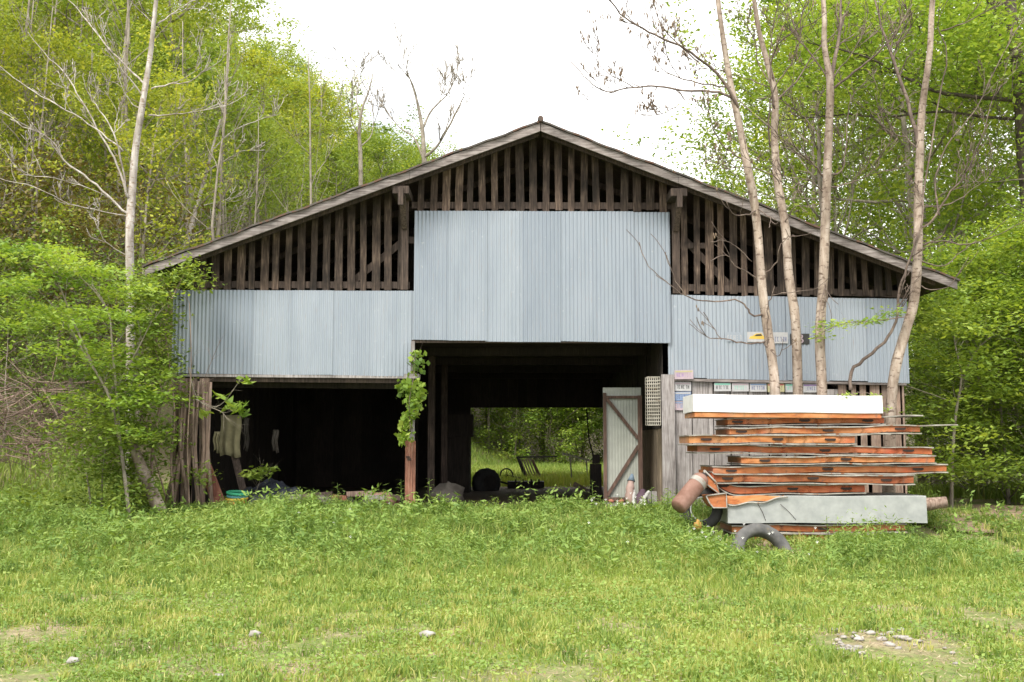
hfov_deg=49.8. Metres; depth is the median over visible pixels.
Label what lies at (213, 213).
bare tree
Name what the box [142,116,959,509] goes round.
barn
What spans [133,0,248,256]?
broadleaf tree
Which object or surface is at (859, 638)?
pale stone
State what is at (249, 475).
sapling
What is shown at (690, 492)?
rusty cylinder
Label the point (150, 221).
bare tree
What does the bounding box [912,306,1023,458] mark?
shrub
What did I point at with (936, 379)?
shrub
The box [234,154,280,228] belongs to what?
bare tree
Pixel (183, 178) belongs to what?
broadleaf tree
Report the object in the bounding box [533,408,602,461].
shrub
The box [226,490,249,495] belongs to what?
hoop
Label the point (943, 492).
verge grass
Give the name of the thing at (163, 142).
bare tree
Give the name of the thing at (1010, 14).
tree
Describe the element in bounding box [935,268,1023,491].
shrub
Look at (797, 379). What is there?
slender tree
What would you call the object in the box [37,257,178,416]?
shrub
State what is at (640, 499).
white flowers
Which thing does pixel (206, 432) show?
leaning pole
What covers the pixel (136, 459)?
dead stump
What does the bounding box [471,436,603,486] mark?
meadow grass
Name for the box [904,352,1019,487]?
shrub
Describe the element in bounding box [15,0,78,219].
bare tree
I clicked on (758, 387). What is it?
licence plate
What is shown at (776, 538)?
old tyre
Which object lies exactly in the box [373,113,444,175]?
broadleaf tree
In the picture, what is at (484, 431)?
shrub
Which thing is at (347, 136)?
broadleaf tree
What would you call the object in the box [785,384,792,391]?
licence plate
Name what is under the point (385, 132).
broadleaf tree
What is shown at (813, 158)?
broadleaf tree
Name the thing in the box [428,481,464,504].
sack
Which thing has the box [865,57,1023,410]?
broadleaf tree
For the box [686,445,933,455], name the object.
insulated panel
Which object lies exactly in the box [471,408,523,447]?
shrub
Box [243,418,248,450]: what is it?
hanging cloth
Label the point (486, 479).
tractor wheel
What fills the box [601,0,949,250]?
broadleaf tree
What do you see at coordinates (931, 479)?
shrub
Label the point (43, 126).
bare tree
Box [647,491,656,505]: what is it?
stub post
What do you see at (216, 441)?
hanging cloth
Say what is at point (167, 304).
vine thicket
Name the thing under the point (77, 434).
shrub
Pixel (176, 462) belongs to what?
leaning pole
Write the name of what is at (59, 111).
broadleaf tree
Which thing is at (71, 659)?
stone
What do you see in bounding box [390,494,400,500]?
scrap board
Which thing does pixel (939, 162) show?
broadleaf tree
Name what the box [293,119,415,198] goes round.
broadleaf tree
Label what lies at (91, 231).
shrub
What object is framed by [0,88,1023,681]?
ground
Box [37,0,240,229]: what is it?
broadleaf tree
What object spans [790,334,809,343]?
wall sign
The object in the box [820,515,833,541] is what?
tall weed
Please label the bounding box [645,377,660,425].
wire basket
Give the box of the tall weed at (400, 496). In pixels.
[396,481,405,507]
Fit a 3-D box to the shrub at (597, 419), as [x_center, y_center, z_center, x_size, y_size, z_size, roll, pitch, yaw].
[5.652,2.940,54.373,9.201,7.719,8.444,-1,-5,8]
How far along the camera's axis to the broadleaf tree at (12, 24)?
33.47 m
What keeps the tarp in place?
on the barn floor
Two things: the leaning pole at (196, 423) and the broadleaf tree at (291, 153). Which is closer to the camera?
the leaning pole at (196, 423)
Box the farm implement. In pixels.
[500,479,543,488]
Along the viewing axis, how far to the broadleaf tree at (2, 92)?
47.24 m
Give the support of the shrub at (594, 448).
on the ground at (542, 668)
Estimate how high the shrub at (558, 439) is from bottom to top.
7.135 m
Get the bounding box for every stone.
[66,656,78,663]
[249,630,261,636]
[419,630,434,637]
[856,636,864,640]
[865,630,875,634]
[876,636,886,640]
[885,642,895,646]
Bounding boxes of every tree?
[0,0,38,66]
[0,0,51,354]
[0,0,133,234]
[0,0,159,275]
[0,0,186,325]
[0,0,250,493]
[0,1,69,205]
[0,1,120,232]
[0,15,155,384]
[0,18,229,389]
[0,35,259,425]
[0,60,64,134]
[1,0,55,356]
[2,1,56,75]
[4,14,76,235]
[9,14,159,164]
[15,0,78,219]
[23,0,80,386]
[27,0,172,244]
[29,0,289,364]
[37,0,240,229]
[43,1,114,297]
[66,15,339,289]
[68,3,120,359]
[75,25,116,342]
[79,7,218,308]
[82,33,155,302]
[89,0,299,289]
[91,0,172,406]
[100,117,184,265]
[104,0,188,392]
[128,60,258,239]
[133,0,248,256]
[143,1,209,302]
[146,0,312,243]
[148,113,176,315]
[149,4,204,247]
[150,112,181,313]
[162,0,211,249]
[164,104,326,247]
[171,0,232,240]
[172,77,285,426]
[175,72,331,241]
[178,0,285,238]
[184,108,333,232]
[187,41,255,234]
[190,180,237,243]
[191,16,373,227]
[193,89,279,233]
[195,2,234,245]
[197,0,297,229]
[197,27,324,222]
[198,134,239,232]
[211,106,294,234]
[213,91,356,219]
[215,57,380,210]
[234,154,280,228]
[243,24,336,211]
[243,81,353,211]
[243,113,361,202]
[251,41,339,119]
[252,71,343,205]
[269,63,379,205]
[272,129,382,207]
[284,118,390,203]
[285,66,353,196]
[287,141,388,198]
[290,64,374,135]
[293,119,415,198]
[293,155,323,207]
[295,136,404,204]
[310,41,388,185]
[312,80,433,195]
[319,117,449,194]
[363,16,476,162]
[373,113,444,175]
[379,137,414,170]
[390,132,464,168]
[484,408,489,451]
[541,410,544,461]
[571,0,828,455]
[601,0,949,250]
[645,0,1020,406]
[667,0,854,455]
[670,0,1023,233]
[683,0,973,264]
[702,70,901,240]
[728,0,1023,486]
[731,44,971,256]
[755,0,918,453]
[770,0,883,235]
[792,0,1023,481]
[799,131,848,234]
[832,0,1023,457]
[833,14,1018,371]
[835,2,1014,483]
[848,0,1023,492]
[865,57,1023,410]
[875,109,974,451]
[878,0,1023,314]
[881,145,966,444]
[892,0,1023,333]
[895,4,1023,370]
[899,272,1023,508]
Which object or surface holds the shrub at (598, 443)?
on the ground at (542, 668)
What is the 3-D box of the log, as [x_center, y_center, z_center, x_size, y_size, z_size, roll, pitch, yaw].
[6.168,2.446,16.630,0.783,0.226,0.220,0,-5,0]
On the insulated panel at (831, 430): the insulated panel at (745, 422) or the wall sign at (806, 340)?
the insulated panel at (745, 422)
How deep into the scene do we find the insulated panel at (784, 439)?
16.42 m
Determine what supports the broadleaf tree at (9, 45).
on the ground at (542, 668)
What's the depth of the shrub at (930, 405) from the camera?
29.97 m
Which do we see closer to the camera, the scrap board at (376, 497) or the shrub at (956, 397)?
the scrap board at (376, 497)
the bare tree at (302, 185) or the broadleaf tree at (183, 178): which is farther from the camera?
the bare tree at (302, 185)
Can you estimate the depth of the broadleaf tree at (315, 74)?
93.85 m
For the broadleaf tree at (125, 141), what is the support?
on the ground at (542, 668)
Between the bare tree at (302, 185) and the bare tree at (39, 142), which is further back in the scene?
the bare tree at (302, 185)
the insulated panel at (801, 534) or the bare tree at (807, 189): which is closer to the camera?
the insulated panel at (801, 534)
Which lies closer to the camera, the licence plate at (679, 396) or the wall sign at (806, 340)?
the licence plate at (679, 396)
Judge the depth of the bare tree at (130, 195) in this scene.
21.90 m
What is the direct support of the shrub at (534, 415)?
on the ground at (542, 668)
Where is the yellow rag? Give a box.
[694,519,701,530]
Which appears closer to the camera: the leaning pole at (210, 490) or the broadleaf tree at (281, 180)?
the leaning pole at (210, 490)
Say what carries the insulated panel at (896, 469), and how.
on the insulated panel at (807, 478)
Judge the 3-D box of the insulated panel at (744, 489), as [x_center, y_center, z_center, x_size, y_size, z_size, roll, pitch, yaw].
[4.117,2.165,16.874,2.286,0.364,1.045,0,-5,0]
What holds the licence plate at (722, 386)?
attached to the barn
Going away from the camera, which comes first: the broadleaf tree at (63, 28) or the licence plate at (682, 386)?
the licence plate at (682, 386)
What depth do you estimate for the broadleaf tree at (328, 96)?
67.73 m
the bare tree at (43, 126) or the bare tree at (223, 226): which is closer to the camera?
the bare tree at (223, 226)
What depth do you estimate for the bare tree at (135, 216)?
29.93 m
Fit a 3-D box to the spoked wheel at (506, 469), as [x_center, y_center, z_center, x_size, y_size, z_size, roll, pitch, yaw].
[0.036,3.927,32.281,0.810,0.423,0.126,0,-5,-2]
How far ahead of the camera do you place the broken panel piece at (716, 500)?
16.22 m
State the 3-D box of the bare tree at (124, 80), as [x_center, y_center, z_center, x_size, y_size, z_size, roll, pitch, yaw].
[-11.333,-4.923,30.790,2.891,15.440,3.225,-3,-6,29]
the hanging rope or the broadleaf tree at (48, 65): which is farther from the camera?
the broadleaf tree at (48, 65)
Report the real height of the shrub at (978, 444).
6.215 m
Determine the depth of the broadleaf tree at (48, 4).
36.62 m
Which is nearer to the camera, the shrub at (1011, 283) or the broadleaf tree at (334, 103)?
the shrub at (1011, 283)
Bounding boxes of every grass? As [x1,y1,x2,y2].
[0,407,1023,506]
[0,498,1023,681]
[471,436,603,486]
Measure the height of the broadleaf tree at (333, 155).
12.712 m
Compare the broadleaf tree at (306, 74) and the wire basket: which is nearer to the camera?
the wire basket
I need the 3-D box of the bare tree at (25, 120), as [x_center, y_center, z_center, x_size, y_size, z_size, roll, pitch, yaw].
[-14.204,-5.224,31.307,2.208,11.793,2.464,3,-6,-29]
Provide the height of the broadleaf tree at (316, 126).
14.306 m
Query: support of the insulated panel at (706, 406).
on the insulated panel at (745, 422)
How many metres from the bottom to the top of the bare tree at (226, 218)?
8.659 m
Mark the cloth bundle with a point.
(641, 492)
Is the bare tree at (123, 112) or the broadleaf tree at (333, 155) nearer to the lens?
the bare tree at (123, 112)
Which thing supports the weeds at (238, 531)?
on the ground at (542, 668)
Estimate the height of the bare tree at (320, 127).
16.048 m
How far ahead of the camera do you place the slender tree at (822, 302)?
18.22 m
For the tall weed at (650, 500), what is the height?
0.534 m
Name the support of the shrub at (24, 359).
on the ground at (542, 668)
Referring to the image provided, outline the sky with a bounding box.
[1,0,1022,259]
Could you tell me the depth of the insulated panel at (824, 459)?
16.44 m
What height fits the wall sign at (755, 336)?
0.179 m
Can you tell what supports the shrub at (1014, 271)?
on the ground at (542, 668)
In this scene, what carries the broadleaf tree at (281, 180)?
on the ground at (542, 668)
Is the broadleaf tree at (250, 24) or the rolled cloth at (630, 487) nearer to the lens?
the rolled cloth at (630, 487)
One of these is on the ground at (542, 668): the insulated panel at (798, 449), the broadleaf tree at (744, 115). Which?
the broadleaf tree at (744, 115)
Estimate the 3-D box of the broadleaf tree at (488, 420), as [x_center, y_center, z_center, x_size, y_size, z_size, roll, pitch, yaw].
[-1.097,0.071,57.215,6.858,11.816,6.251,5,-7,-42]
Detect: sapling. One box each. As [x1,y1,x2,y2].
[0,237,204,518]
[239,457,280,492]
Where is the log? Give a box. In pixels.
[926,497,947,510]
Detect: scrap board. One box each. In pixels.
[305,491,332,496]
[333,494,346,500]
[346,491,372,496]
[364,494,385,499]
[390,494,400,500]
[573,482,589,490]
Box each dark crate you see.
[447,414,473,492]
[590,455,601,498]
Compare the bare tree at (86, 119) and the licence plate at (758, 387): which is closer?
the licence plate at (758, 387)
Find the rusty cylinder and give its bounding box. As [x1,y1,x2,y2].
[671,472,707,512]
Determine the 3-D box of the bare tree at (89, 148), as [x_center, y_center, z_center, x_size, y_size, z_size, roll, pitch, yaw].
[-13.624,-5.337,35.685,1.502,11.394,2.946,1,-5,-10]
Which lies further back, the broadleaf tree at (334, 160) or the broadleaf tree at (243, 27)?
the broadleaf tree at (243, 27)
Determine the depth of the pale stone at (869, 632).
9.30 m
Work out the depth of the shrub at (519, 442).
60.40 m
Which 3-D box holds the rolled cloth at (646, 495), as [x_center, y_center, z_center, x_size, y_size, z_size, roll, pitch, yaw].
[2.242,2.693,18.762,0.284,0.307,0.076,4,-7,-36]
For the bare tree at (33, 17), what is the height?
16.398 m
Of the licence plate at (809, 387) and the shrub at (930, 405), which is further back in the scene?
the shrub at (930, 405)
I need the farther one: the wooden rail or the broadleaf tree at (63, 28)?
the broadleaf tree at (63, 28)
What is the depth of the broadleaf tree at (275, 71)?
58.99 m
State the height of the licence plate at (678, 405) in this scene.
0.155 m
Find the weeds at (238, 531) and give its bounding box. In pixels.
[0,486,1023,580]
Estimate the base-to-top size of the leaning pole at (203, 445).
2.457 m
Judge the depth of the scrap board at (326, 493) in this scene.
19.65 m
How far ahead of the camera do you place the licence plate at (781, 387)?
19.37 m
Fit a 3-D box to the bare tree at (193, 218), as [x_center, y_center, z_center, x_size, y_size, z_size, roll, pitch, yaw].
[-8.914,-2.693,33.724,3.495,11.017,3.462,0,-5,0]
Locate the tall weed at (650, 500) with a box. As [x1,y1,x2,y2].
[644,486,655,511]
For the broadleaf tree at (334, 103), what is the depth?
76.45 m
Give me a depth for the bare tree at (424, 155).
48.98 m
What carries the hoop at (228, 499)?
on the hoop
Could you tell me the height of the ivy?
2.020 m
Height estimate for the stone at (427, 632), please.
0.079 m
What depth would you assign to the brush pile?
21.24 m
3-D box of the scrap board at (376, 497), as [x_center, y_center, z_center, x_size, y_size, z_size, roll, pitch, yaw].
[-2.472,2.830,19.942,0.419,0.123,0.052,-2,-6,17]
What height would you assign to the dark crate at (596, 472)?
0.940 m
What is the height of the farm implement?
0.248 m
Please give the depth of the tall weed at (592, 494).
18.44 m
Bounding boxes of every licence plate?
[674,370,692,378]
[675,382,690,390]
[675,392,690,400]
[675,401,682,409]
[714,383,730,390]
[732,383,748,391]
[750,383,766,391]
[767,383,784,391]
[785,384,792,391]
[803,384,815,391]
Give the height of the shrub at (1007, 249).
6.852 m
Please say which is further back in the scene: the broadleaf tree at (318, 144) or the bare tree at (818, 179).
the broadleaf tree at (318, 144)
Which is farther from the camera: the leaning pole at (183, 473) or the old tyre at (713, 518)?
the leaning pole at (183, 473)
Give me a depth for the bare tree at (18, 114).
30.46 m
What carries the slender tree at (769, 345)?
on the ground at (542, 668)
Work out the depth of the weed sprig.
16.56 m
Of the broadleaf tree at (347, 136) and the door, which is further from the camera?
the broadleaf tree at (347, 136)
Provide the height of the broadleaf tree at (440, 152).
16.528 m
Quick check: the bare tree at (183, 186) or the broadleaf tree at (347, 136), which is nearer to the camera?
the bare tree at (183, 186)
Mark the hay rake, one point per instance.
(522, 467)
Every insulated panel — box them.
[678,433,890,444]
[683,394,882,418]
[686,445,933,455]
[700,464,947,474]
[707,471,865,495]
[713,473,914,484]
[715,415,922,426]
[715,424,957,434]
[719,521,906,533]
[720,492,927,522]
[727,455,936,465]
[732,532,880,539]
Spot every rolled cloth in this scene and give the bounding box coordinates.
[625,474,634,506]
[632,490,635,506]
[638,490,649,507]
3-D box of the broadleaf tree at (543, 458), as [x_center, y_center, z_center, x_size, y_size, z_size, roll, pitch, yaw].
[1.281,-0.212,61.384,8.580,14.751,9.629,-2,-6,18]
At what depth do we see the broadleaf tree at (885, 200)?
31.80 m
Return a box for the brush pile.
[0,328,100,490]
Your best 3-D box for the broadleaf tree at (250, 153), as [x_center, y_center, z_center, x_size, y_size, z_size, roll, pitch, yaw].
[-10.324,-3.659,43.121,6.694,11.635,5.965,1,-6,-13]
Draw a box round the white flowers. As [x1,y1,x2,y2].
[298,492,818,553]
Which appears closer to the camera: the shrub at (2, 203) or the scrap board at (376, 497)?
the scrap board at (376, 497)
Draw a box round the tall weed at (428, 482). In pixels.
[424,479,435,505]
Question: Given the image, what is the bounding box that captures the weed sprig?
[829,386,891,414]
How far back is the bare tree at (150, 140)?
43.06 m
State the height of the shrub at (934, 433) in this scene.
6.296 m
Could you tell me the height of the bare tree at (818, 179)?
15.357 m
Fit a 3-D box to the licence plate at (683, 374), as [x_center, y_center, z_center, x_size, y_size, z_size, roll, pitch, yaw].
[3.011,0.588,19.321,0.330,0.160,0.007,-1,-5,0]
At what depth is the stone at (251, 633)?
9.15 m
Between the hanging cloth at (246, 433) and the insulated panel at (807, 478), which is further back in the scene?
the hanging cloth at (246, 433)
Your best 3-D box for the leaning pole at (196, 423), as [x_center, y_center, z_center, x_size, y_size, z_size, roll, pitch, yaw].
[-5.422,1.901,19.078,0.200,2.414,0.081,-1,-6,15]
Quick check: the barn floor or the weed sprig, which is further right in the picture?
the weed sprig
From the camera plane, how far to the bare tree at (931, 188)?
46.67 m
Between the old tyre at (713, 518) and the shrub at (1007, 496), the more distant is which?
the shrub at (1007, 496)
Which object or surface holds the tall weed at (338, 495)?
on the ground at (542, 668)
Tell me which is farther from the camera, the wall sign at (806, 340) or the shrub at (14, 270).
the shrub at (14, 270)
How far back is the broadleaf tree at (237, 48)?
51.74 m
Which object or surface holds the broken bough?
attached to the slender tree at (822, 302)
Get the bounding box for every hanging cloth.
[213,431,219,452]
[219,415,241,457]
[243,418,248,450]
[271,430,278,452]
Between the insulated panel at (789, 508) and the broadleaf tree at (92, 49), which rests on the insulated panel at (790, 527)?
the insulated panel at (789, 508)
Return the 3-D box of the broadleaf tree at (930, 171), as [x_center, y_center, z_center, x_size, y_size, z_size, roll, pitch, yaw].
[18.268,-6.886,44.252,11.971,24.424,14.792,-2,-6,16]
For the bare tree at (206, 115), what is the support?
on the ground at (542, 668)
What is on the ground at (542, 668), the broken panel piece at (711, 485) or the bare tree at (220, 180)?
the bare tree at (220, 180)
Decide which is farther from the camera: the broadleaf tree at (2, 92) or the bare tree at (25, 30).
the broadleaf tree at (2, 92)
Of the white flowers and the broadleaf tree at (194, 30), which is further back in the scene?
the broadleaf tree at (194, 30)
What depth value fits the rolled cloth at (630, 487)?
18.95 m
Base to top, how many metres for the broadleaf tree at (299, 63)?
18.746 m
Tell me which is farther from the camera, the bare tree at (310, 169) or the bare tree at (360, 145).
the bare tree at (360, 145)
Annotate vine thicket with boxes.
[77,249,228,511]
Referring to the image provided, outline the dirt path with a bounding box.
[930,504,1023,533]
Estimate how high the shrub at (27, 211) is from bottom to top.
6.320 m
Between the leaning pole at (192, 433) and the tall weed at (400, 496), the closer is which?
the tall weed at (400, 496)
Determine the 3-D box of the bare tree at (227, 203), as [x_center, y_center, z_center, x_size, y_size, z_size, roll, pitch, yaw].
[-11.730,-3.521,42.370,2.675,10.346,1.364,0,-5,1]
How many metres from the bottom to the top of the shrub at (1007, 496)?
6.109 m
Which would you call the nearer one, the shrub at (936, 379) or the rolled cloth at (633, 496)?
the rolled cloth at (633, 496)
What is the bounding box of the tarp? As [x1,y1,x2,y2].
[228,478,304,506]
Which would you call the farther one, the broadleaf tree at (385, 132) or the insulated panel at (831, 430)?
the broadleaf tree at (385, 132)
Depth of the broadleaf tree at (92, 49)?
32.80 m
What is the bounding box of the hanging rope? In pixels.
[586,408,593,454]
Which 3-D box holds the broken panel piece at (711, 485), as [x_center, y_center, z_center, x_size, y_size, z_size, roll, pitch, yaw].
[2.945,2.108,16.528,0.241,0.373,0.534,0,-5,0]
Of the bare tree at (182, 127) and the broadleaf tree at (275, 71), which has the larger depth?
the broadleaf tree at (275, 71)
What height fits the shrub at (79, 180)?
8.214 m
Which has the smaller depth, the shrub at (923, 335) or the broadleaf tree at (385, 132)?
the shrub at (923, 335)
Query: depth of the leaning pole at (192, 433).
19.06 m
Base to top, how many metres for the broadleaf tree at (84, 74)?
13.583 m
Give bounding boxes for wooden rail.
[563,453,588,477]
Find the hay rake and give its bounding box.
[516,456,556,476]
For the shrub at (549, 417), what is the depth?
60.07 m
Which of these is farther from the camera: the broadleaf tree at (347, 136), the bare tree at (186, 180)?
the broadleaf tree at (347, 136)
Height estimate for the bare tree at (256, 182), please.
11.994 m
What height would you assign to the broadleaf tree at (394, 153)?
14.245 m
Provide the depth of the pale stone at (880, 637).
9.01 m
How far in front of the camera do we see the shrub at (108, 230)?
29.06 m
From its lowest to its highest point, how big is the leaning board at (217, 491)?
0.964 m
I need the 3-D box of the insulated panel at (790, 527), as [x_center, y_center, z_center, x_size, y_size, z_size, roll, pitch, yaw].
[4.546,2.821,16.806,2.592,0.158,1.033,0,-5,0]
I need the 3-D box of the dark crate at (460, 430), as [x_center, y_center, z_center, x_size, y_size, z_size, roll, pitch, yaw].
[-1.280,2.768,27.160,0.652,1.900,1.000,0,-5,0]
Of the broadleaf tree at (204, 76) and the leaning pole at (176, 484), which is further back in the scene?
the broadleaf tree at (204, 76)
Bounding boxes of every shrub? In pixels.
[0,126,259,415]
[0,140,123,351]
[0,146,97,313]
[0,178,173,441]
[0,184,218,434]
[0,196,97,368]
[0,211,173,438]
[0,223,45,310]
[0,277,87,448]
[0,343,191,516]
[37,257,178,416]
[471,408,508,429]
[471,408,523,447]
[471,408,582,458]
[474,408,542,453]
[476,408,601,461]
[486,408,602,462]
[505,408,602,464]
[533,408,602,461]
[545,408,602,447]
[561,408,602,462]
[578,411,602,461]
[891,211,1023,490]
[896,243,1023,486]
[901,221,1023,503]
[904,232,1023,497]
[904,297,998,484]
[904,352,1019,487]
[905,224,1023,485]
[905,286,1023,488]
[905,298,1020,485]
[905,326,1022,483]
[906,202,1023,472]
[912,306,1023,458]
[927,179,1023,444]
[927,253,1023,476]
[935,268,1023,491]
[955,226,1023,428]
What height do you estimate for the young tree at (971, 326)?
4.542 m
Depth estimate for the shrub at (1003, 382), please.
25.92 m
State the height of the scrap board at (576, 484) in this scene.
0.299 m
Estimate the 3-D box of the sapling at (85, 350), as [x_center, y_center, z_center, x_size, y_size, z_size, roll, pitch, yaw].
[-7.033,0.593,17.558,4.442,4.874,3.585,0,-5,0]
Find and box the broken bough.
[802,297,914,341]
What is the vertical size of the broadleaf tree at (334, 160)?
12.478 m
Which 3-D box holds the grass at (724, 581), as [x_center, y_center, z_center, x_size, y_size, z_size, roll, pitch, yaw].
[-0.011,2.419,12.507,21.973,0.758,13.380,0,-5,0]
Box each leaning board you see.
[198,465,224,503]
[231,457,245,489]
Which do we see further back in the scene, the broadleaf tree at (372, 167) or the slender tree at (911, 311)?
the broadleaf tree at (372, 167)
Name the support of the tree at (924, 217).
on the ground at (542, 668)
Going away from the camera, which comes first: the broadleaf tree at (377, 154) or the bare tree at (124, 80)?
the bare tree at (124, 80)
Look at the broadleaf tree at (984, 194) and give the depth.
29.83 m
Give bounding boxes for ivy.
[394,340,429,447]
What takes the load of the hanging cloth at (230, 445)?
hanging from the barn
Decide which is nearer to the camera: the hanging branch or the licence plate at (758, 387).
the hanging branch
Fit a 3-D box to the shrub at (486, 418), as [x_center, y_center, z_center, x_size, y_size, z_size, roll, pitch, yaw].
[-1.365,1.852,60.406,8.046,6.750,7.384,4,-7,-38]
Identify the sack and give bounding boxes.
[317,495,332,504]
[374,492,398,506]
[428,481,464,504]
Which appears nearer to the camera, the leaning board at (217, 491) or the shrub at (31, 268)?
the leaning board at (217, 491)
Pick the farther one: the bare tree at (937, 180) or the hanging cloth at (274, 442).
the bare tree at (937, 180)
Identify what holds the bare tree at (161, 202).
on the ground at (542, 668)
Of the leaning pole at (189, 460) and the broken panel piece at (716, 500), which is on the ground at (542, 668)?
the leaning pole at (189, 460)
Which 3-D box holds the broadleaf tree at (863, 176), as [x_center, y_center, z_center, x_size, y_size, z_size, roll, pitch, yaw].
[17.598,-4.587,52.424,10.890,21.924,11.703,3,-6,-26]
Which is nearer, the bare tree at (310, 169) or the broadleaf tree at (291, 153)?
the bare tree at (310, 169)
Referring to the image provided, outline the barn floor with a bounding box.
[298,487,625,508]
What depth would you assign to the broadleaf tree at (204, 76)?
36.76 m
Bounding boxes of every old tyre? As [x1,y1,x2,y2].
[681,488,722,529]
[732,523,790,551]
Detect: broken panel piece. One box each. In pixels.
[698,469,718,492]
[702,492,727,508]
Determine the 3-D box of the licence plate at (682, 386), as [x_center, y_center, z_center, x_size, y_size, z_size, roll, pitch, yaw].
[3.004,0.799,19.381,0.290,0.155,0.007,1,-5,0]
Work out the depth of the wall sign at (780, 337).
19.41 m
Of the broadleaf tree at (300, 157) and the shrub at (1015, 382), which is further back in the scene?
the broadleaf tree at (300, 157)
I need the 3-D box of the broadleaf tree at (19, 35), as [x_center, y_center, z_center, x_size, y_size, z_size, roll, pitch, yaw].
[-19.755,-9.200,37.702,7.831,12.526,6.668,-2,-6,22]
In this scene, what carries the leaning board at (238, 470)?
on the barn floor
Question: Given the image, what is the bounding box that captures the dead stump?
[125,435,167,513]
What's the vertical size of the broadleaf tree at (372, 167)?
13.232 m
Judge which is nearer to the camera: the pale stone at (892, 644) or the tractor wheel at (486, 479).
the pale stone at (892, 644)
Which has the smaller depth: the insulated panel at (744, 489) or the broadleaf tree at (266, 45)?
the insulated panel at (744, 489)
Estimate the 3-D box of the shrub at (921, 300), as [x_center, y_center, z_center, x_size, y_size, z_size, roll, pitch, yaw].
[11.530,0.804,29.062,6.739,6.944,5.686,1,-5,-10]
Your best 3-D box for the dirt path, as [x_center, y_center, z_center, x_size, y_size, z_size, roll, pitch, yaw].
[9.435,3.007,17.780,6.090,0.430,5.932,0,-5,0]
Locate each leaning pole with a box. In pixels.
[164,375,181,503]
[171,389,187,503]
[178,390,190,504]
[183,380,193,504]
[191,381,200,504]
[194,381,199,482]
[199,379,204,501]
[201,392,207,504]
[207,382,213,505]
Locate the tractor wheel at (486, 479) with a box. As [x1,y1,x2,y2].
[471,468,500,490]
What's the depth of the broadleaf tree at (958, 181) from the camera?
35.54 m
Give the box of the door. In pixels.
[603,388,642,500]
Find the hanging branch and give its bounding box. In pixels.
[188,358,255,436]
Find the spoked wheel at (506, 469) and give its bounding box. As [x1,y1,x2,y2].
[499,468,520,480]
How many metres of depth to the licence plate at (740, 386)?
19.37 m
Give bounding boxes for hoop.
[225,497,247,501]
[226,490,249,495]
[226,495,248,498]
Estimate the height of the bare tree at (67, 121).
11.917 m
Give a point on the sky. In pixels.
(523, 52)
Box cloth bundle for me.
[635,489,646,507]
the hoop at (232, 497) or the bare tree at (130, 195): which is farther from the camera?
the bare tree at (130, 195)
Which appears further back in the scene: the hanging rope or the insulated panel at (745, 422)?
the hanging rope
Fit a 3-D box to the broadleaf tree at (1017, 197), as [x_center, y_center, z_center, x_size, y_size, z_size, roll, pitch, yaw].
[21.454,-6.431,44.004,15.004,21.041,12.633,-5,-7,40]
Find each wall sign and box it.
[726,332,742,340]
[747,332,763,341]
[773,332,787,342]
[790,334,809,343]
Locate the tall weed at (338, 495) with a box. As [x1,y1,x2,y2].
[333,483,342,506]
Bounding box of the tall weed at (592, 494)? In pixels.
[585,483,598,504]
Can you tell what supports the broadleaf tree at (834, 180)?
on the ground at (542, 668)
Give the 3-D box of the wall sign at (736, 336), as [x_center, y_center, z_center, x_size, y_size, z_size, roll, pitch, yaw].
[3.914,-0.073,19.408,0.294,0.162,0.006,0,-5,0]
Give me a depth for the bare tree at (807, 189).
48.67 m
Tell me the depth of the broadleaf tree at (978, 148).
37.52 m
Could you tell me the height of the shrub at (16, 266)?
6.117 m
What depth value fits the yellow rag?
15.70 m

